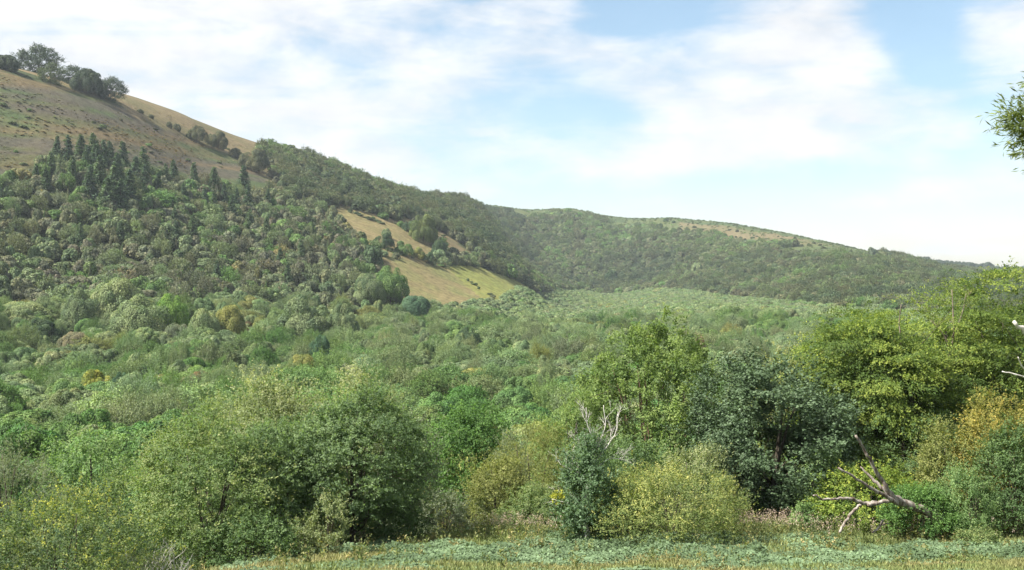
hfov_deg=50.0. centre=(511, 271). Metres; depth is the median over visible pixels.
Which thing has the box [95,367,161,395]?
broadleaf tree
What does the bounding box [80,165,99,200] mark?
conifer
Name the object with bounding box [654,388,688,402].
broadleaf tree
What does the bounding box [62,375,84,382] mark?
broadleaf tree
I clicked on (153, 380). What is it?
broadleaf tree
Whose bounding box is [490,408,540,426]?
broadleaf tree
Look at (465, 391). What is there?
broadleaf tree
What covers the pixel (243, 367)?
broadleaf tree
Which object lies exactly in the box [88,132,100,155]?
conifer
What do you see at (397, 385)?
broadleaf tree
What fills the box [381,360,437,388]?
broadleaf tree
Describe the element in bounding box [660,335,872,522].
whitebeam tree
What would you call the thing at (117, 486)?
hazel tree
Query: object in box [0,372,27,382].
broadleaf tree
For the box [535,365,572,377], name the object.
broadleaf tree
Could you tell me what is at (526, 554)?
bramble cover
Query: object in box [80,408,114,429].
broadleaf tree
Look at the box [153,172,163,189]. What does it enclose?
conifer
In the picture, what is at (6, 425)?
broadleaf tree
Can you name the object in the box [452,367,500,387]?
broadleaf tree
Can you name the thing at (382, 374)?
broadleaf tree
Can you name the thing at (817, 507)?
broadleaf tree
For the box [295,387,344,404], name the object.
broadleaf tree
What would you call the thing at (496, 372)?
broadleaf tree
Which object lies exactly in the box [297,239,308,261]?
conifer
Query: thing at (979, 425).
orange shrub
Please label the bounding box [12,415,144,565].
hazel tree
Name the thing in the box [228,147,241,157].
thorn tree
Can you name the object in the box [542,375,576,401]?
broadleaf tree
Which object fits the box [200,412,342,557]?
alder tree
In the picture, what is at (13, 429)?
broadleaf tree
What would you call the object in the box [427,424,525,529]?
broadleaf tree
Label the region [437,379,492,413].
broadleaf tree
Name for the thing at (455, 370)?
broadleaf tree
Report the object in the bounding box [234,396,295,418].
broadleaf tree
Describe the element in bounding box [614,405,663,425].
broadleaf tree
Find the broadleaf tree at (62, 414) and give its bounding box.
[45,400,85,424]
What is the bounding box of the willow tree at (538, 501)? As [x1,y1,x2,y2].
[489,476,569,528]
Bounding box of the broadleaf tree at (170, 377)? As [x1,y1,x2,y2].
[156,370,190,387]
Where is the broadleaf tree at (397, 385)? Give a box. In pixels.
[373,382,403,392]
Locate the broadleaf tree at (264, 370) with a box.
[243,355,284,380]
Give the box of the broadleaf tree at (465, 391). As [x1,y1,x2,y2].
[448,385,484,405]
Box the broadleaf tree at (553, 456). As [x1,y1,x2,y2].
[533,446,623,495]
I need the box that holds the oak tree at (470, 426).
[419,393,521,523]
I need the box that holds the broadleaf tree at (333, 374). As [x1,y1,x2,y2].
[322,370,351,380]
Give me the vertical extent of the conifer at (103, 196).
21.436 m
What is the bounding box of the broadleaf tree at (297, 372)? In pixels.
[253,365,329,399]
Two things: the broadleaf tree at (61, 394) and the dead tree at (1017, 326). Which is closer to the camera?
the dead tree at (1017, 326)
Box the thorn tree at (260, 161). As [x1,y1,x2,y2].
[237,148,270,172]
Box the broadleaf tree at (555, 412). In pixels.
[550,406,585,427]
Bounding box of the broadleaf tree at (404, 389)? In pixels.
[388,387,423,406]
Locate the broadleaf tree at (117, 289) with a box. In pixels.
[88,277,139,321]
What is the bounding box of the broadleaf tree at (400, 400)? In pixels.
[374,394,411,405]
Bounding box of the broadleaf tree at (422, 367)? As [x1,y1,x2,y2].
[412,365,432,373]
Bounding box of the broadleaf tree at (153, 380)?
[130,379,168,391]
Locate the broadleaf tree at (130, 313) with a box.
[108,293,171,334]
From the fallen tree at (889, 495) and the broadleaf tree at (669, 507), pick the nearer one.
the fallen tree at (889, 495)
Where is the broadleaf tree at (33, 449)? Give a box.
[0,429,83,515]
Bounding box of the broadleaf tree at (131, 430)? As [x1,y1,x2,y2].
[70,427,138,447]
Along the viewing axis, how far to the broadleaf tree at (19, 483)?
90.31 m
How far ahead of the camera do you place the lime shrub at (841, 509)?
50.77 m
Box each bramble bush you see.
[186,504,312,568]
[331,500,435,543]
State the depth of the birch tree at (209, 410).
62.20 m
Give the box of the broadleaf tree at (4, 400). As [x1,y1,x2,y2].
[0,394,15,413]
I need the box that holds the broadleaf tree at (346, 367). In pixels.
[342,363,365,372]
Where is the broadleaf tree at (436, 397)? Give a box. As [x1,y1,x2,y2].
[417,391,447,406]
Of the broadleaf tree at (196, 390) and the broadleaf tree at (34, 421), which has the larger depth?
the broadleaf tree at (196, 390)
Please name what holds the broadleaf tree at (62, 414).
on the ground at (442, 284)
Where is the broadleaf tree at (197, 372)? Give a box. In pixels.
[181,370,209,384]
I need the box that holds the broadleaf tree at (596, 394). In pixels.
[555,385,634,408]
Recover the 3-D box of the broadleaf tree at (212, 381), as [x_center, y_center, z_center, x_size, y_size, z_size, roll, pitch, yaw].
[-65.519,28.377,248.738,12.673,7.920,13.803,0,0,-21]
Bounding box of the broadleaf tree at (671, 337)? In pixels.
[660,332,684,347]
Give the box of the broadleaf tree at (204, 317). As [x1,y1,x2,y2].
[187,308,221,331]
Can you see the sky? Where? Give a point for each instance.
(852, 123)
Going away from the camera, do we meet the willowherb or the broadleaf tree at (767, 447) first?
the willowherb
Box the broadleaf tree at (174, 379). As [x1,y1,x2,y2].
[139,362,191,390]
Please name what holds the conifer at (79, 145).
on the ground at (442, 284)
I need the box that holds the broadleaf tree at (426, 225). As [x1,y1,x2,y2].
[408,214,437,244]
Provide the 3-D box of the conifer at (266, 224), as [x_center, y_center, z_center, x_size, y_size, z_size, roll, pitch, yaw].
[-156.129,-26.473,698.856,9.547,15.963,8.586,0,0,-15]
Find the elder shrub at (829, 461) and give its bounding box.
[789,437,862,527]
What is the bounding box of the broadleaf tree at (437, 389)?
[418,381,452,397]
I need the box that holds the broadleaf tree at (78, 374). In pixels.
[69,370,92,378]
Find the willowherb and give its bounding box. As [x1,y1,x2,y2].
[441,507,1023,542]
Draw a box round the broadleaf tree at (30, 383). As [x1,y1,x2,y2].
[3,378,46,393]
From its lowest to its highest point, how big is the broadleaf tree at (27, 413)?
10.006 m
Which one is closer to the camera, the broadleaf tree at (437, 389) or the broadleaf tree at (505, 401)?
the broadleaf tree at (505, 401)
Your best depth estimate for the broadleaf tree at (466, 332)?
417.26 m
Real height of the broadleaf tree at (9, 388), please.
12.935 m
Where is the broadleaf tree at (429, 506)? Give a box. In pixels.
[418,449,437,516]
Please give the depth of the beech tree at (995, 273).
63.39 m
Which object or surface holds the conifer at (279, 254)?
on the ground at (442, 284)
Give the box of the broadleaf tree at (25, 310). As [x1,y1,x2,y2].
[2,301,52,324]
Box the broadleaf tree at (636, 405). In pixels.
[626,402,665,424]
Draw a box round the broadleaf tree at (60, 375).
[38,368,84,387]
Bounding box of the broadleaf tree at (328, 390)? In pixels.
[290,386,337,399]
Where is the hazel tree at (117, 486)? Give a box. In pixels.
[49,456,192,569]
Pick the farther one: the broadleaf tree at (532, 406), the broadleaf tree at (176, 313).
the broadleaf tree at (176, 313)
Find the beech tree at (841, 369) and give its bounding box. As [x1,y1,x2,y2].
[764,298,982,518]
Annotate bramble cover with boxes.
[208,524,1023,569]
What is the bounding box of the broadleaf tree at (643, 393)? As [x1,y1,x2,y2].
[628,384,658,400]
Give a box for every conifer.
[32,163,38,175]
[41,167,51,189]
[46,151,56,177]
[51,135,63,158]
[61,134,74,161]
[65,156,80,183]
[73,134,89,156]
[73,222,85,248]
[79,144,94,173]
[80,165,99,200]
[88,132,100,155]
[89,143,106,169]
[91,155,107,186]
[95,177,118,208]
[100,139,110,166]
[105,141,115,159]
[107,165,122,197]
[110,152,124,181]
[112,179,133,210]
[116,220,126,244]
[117,141,131,165]
[122,169,140,201]
[131,156,141,177]
[137,146,151,171]
[139,164,152,187]
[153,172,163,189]
[163,163,171,181]
[168,159,179,179]
[172,207,178,218]
[172,220,179,242]
[180,183,189,198]
[188,213,198,235]
[190,162,199,182]
[201,187,209,201]
[205,167,220,188]
[209,192,218,206]
[213,260,220,275]
[220,182,227,201]
[227,194,239,215]
[233,188,241,205]
[236,165,250,188]
[242,184,253,204]
[245,208,254,228]
[263,217,270,232]
[265,188,272,204]
[276,247,283,260]
[283,262,295,283]
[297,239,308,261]
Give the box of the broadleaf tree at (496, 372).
[466,358,511,392]
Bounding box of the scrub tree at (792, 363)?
[751,331,865,514]
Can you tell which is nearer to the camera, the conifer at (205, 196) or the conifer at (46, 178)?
the conifer at (46, 178)
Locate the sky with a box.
[0,0,1023,266]
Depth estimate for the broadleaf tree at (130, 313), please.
412.33 m
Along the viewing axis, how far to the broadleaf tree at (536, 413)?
192.53 m
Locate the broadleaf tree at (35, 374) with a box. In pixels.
[18,361,59,391]
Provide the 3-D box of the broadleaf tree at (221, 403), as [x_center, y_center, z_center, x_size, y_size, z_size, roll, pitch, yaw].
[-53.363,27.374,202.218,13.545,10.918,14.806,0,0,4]
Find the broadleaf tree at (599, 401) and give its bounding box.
[559,396,633,431]
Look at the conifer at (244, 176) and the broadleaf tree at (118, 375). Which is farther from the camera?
the conifer at (244, 176)
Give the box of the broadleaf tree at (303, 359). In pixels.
[288,354,314,367]
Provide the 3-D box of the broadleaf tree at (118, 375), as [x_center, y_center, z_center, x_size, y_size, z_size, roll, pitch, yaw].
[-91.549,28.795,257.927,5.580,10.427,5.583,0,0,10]
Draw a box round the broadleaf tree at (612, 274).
[604,270,617,280]
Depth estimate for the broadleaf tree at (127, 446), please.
99.12 m
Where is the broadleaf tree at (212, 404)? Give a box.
[189,394,233,414]
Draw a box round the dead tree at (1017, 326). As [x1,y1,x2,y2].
[1002,320,1023,377]
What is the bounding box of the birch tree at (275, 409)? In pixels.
[201,358,367,547]
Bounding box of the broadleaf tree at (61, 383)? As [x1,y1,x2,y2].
[48,378,83,398]
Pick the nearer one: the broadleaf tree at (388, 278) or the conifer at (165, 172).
the broadleaf tree at (388, 278)
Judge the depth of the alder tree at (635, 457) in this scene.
60.99 m
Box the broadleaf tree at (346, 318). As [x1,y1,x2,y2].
[323,302,359,339]
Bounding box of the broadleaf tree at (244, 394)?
[232,392,257,407]
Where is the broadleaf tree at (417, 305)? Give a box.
[400,295,431,316]
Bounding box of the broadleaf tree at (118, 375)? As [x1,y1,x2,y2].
[111,372,126,381]
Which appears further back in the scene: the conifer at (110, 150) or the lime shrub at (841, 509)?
the conifer at (110, 150)
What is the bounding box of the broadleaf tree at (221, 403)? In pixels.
[197,393,239,417]
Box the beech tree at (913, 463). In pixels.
[810,305,986,522]
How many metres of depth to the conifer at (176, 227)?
621.83 m
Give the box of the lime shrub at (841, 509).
[793,452,925,534]
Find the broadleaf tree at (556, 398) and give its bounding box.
[541,381,577,411]
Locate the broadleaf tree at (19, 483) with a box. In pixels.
[0,447,56,532]
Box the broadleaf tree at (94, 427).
[76,424,98,435]
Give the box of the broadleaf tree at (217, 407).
[183,399,241,418]
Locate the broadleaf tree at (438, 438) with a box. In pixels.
[422,428,458,455]
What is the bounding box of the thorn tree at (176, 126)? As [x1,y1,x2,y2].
[172,123,180,131]
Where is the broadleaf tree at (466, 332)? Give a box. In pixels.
[458,327,481,345]
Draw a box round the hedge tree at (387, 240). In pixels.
[374,233,394,248]
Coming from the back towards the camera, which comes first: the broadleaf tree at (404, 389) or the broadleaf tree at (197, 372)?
the broadleaf tree at (197, 372)
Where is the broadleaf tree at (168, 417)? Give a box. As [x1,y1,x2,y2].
[163,413,200,425]
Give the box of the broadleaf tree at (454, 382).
[442,379,457,394]
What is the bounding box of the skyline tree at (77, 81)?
[69,68,106,96]
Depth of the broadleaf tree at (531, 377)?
256.01 m
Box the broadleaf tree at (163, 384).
[158,382,167,387]
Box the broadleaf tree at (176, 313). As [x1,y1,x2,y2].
[154,293,189,334]
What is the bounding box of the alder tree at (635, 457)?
[573,424,690,523]
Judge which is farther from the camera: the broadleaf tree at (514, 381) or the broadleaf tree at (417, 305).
the broadleaf tree at (417, 305)
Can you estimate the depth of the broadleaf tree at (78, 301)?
429.86 m
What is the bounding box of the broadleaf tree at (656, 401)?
[634,399,671,418]
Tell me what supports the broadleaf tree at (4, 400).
on the ground at (442, 284)
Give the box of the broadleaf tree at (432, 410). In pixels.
[413,404,447,427]
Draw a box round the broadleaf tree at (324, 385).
[304,383,334,389]
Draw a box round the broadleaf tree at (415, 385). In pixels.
[403,367,456,397]
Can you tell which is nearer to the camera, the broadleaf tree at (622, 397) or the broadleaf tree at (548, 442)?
the broadleaf tree at (548, 442)
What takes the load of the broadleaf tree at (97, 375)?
on the ground at (442, 284)
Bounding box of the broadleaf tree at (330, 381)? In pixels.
[316,376,349,386]
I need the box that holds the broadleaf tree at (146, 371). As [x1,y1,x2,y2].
[134,365,161,378]
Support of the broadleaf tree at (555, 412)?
on the ground at (442, 284)
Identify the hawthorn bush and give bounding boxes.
[871,478,979,540]
[924,457,1012,534]
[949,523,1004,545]
[964,408,1023,535]
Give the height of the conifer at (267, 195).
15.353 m
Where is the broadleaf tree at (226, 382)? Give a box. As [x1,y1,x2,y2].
[204,370,257,399]
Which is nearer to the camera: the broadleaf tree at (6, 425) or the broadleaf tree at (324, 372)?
the broadleaf tree at (6, 425)
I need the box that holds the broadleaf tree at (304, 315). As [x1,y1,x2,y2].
[276,294,330,336]
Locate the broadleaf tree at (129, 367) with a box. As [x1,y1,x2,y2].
[102,349,162,380]
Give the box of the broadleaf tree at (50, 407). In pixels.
[15,400,73,424]
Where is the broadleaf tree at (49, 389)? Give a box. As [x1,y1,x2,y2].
[43,383,53,394]
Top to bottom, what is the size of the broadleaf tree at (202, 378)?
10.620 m
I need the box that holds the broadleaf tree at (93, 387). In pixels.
[87,381,116,392]
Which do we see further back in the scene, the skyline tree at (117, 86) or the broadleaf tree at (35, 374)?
the skyline tree at (117, 86)
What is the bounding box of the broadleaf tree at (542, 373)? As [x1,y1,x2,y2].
[534,349,559,406]
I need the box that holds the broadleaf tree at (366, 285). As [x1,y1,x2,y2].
[353,273,385,305]
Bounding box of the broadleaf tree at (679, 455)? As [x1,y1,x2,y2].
[660,445,722,523]
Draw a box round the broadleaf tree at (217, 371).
[201,360,245,399]
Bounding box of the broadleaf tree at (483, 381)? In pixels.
[455,371,508,405]
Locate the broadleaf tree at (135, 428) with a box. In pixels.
[114,426,137,429]
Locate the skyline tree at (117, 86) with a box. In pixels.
[93,75,129,100]
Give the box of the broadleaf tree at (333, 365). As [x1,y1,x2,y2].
[320,363,350,383]
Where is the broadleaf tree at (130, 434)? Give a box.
[70,428,135,459]
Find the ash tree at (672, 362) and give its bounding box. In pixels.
[532,302,745,522]
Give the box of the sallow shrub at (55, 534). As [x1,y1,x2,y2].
[0,471,186,569]
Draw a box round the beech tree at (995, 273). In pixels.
[885,256,1023,504]
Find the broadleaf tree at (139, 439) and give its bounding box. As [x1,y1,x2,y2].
[114,420,229,530]
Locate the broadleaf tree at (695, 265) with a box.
[691,262,701,270]
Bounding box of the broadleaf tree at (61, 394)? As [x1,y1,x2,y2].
[38,387,84,411]
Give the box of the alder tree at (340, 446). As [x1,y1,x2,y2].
[270,376,456,544]
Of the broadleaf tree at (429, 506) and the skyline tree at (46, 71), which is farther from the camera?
the skyline tree at (46, 71)
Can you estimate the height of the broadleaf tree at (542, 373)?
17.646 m
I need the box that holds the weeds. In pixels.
[184,516,1023,569]
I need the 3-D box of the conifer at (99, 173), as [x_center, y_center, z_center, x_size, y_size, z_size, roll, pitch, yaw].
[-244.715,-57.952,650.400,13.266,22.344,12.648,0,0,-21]
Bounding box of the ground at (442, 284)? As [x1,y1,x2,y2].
[0,68,1023,569]
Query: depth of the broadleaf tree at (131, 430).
142.67 m
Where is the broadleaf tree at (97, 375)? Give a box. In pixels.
[81,369,111,386]
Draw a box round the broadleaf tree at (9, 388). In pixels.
[0,377,35,410]
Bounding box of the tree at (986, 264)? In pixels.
[983,262,992,267]
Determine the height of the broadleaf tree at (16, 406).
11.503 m
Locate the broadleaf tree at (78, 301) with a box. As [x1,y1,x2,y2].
[60,287,99,331]
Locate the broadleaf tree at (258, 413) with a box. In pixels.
[243,407,276,422]
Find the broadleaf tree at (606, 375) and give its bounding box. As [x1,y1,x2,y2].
[580,365,632,389]
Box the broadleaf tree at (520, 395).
[493,386,536,405]
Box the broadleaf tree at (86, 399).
[63,396,102,413]
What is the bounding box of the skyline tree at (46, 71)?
[36,60,65,85]
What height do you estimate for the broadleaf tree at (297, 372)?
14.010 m
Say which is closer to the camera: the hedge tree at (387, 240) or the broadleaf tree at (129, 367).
the broadleaf tree at (129, 367)
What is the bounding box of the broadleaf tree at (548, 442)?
[526,433,573,465]
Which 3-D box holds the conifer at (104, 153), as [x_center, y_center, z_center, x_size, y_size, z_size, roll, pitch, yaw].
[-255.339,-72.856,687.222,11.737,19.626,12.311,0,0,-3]
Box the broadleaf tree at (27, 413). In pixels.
[0,408,58,426]
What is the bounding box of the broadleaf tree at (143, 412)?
[95,384,164,425]
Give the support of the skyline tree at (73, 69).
on the ground at (442, 284)
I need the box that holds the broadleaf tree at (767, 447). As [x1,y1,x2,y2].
[745,425,793,457]
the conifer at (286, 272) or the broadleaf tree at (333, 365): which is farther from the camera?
the conifer at (286, 272)
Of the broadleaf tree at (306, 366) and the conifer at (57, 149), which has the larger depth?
the conifer at (57, 149)
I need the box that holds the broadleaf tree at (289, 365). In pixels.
[268,358,298,370]
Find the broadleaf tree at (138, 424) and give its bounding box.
[132,421,152,430]
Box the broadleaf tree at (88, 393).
[60,389,102,404]
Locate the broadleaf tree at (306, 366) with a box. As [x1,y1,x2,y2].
[288,361,325,374]
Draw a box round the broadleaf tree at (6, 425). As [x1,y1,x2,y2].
[0,418,57,435]
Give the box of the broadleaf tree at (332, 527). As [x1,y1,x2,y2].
[228,456,381,547]
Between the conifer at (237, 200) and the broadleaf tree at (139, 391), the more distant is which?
the conifer at (237, 200)
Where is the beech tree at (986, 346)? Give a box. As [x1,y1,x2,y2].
[827,268,1023,487]
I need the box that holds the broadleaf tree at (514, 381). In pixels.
[502,375,534,391]
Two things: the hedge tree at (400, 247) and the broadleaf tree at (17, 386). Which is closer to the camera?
the broadleaf tree at (17, 386)
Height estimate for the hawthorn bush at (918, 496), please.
3.159 m
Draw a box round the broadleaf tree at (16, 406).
[0,399,27,412]
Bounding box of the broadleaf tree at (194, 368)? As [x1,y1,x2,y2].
[178,365,215,382]
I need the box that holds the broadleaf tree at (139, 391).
[117,375,163,420]
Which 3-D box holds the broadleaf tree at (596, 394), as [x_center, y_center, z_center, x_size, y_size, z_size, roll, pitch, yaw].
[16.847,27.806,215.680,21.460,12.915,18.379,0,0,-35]
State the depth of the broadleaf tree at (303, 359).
289.15 m
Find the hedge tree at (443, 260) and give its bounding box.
[438,256,451,265]
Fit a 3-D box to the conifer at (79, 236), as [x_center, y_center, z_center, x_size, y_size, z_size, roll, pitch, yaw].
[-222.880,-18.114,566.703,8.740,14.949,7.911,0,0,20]
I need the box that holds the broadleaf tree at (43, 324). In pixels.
[18,317,62,344]
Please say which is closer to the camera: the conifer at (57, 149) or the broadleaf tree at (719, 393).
the broadleaf tree at (719, 393)
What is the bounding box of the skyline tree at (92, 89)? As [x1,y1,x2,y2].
[86,84,108,97]
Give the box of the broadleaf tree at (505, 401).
[485,397,528,416]
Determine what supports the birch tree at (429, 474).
on the ground at (442, 284)
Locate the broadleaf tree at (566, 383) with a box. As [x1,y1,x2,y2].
[544,382,594,406]
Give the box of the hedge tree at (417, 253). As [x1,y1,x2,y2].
[408,247,424,258]
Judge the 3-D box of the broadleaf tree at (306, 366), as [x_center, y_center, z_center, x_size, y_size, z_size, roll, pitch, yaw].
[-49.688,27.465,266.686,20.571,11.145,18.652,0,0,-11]
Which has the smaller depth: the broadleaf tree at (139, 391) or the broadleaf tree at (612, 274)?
the broadleaf tree at (139, 391)
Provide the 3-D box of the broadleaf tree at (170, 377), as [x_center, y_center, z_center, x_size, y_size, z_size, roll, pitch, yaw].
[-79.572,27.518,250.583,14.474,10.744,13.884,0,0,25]
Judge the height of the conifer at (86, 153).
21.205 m
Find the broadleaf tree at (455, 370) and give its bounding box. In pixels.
[420,360,491,394]
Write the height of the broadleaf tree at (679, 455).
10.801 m
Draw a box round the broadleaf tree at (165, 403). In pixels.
[124,376,195,422]
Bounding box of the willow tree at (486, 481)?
[455,442,532,525]
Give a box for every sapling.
[285,509,317,554]
[301,487,357,553]
[787,497,826,530]
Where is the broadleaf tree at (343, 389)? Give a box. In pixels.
[334,381,372,399]
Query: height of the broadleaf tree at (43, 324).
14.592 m
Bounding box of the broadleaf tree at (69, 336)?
[56,331,89,350]
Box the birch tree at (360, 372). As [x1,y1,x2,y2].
[295,352,442,540]
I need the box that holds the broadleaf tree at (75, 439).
[62,429,106,470]
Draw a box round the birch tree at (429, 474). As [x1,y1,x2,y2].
[360,404,459,528]
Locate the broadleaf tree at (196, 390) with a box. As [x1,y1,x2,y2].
[160,376,241,410]
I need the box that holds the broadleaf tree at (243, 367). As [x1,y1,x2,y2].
[226,362,256,379]
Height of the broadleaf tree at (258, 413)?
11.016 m
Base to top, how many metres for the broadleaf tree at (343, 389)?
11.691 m
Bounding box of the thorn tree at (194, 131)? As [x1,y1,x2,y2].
[186,125,208,142]
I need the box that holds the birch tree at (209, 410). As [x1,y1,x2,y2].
[122,381,272,563]
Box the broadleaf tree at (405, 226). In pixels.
[401,221,412,231]
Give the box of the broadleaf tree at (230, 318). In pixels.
[215,304,246,334]
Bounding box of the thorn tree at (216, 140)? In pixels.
[206,130,227,149]
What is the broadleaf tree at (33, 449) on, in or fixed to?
on the ground at (442, 284)
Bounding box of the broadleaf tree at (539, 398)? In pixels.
[523,372,578,413]
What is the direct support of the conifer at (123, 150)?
on the ground at (442, 284)
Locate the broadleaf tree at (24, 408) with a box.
[1,386,26,410]
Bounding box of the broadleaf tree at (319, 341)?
[308,335,329,360]
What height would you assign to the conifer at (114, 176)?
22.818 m
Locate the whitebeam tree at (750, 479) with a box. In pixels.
[681,424,774,525]
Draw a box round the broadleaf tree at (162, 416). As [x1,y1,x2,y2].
[148,409,206,423]
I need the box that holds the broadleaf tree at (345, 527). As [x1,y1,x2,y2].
[285,464,417,546]
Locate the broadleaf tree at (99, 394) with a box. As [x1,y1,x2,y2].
[72,385,165,424]
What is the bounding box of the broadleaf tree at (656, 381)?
[634,374,695,399]
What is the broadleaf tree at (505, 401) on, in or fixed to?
on the ground at (442, 284)
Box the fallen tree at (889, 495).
[813,435,964,532]
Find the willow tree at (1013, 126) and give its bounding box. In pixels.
[975,71,1023,172]
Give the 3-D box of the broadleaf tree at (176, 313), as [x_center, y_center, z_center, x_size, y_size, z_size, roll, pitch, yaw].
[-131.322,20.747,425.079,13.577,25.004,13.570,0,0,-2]
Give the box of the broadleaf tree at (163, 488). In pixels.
[117,450,221,537]
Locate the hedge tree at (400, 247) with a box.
[394,241,413,255]
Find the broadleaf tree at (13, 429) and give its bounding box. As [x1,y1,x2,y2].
[1,423,68,463]
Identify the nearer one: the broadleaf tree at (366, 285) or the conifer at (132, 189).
the broadleaf tree at (366, 285)
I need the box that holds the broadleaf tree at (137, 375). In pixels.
[116,372,144,383]
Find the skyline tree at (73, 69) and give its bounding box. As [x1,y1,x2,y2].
[56,64,88,86]
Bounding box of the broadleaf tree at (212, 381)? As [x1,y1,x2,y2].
[201,379,235,399]
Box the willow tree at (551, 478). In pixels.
[487,416,575,523]
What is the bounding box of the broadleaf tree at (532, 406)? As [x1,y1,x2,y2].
[515,402,551,418]
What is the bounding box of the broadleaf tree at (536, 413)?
[488,404,564,427]
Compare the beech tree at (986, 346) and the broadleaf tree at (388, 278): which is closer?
the beech tree at (986, 346)
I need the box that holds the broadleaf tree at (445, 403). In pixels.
[421,400,465,426]
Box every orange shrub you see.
[893,412,995,527]
[932,379,1023,530]
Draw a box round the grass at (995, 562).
[199,518,1023,569]
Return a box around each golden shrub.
[576,444,768,547]
[597,463,650,528]
[647,430,754,525]
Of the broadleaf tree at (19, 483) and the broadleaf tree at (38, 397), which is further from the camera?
the broadleaf tree at (38, 397)
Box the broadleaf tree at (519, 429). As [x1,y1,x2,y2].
[498,426,531,445]
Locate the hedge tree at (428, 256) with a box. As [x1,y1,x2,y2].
[422,252,435,262]
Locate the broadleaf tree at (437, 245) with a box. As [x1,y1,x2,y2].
[431,240,446,254]
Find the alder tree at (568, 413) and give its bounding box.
[512,372,621,517]
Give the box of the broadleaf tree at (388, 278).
[374,265,409,305]
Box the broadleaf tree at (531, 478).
[488,460,565,521]
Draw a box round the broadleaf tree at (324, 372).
[294,362,354,387]
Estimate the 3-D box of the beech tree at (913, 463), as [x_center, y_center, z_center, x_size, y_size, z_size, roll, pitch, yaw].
[20.058,7.773,56.589,9.350,12.021,9.687,0,0,20]
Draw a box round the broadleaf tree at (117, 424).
[112,422,125,428]
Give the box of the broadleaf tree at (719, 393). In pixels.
[671,386,725,397]
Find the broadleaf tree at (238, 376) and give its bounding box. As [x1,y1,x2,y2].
[213,368,262,390]
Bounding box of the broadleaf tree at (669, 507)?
[617,462,704,523]
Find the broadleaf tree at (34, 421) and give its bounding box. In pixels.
[23,418,49,428]
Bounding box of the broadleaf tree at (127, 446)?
[54,430,146,522]
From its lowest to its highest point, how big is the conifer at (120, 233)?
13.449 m
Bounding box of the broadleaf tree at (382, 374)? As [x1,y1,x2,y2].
[352,356,403,387]
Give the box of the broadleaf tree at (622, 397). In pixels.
[595,384,642,402]
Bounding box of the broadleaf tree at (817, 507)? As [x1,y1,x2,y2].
[782,453,870,510]
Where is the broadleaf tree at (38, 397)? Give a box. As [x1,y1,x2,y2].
[17,388,51,409]
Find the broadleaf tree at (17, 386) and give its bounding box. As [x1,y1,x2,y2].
[8,385,29,392]
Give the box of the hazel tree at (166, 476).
[102,401,319,569]
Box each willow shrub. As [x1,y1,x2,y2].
[0,414,75,569]
[400,481,494,533]
[476,422,537,508]
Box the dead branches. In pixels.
[125,538,195,569]
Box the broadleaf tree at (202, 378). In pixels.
[181,366,220,397]
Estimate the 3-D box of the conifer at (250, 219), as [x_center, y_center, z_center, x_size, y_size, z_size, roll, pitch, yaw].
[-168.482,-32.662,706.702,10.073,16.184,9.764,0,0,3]
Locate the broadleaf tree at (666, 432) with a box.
[653,418,703,442]
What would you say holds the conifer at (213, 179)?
on the ground at (442, 284)
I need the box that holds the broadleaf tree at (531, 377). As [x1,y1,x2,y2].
[524,374,546,388]

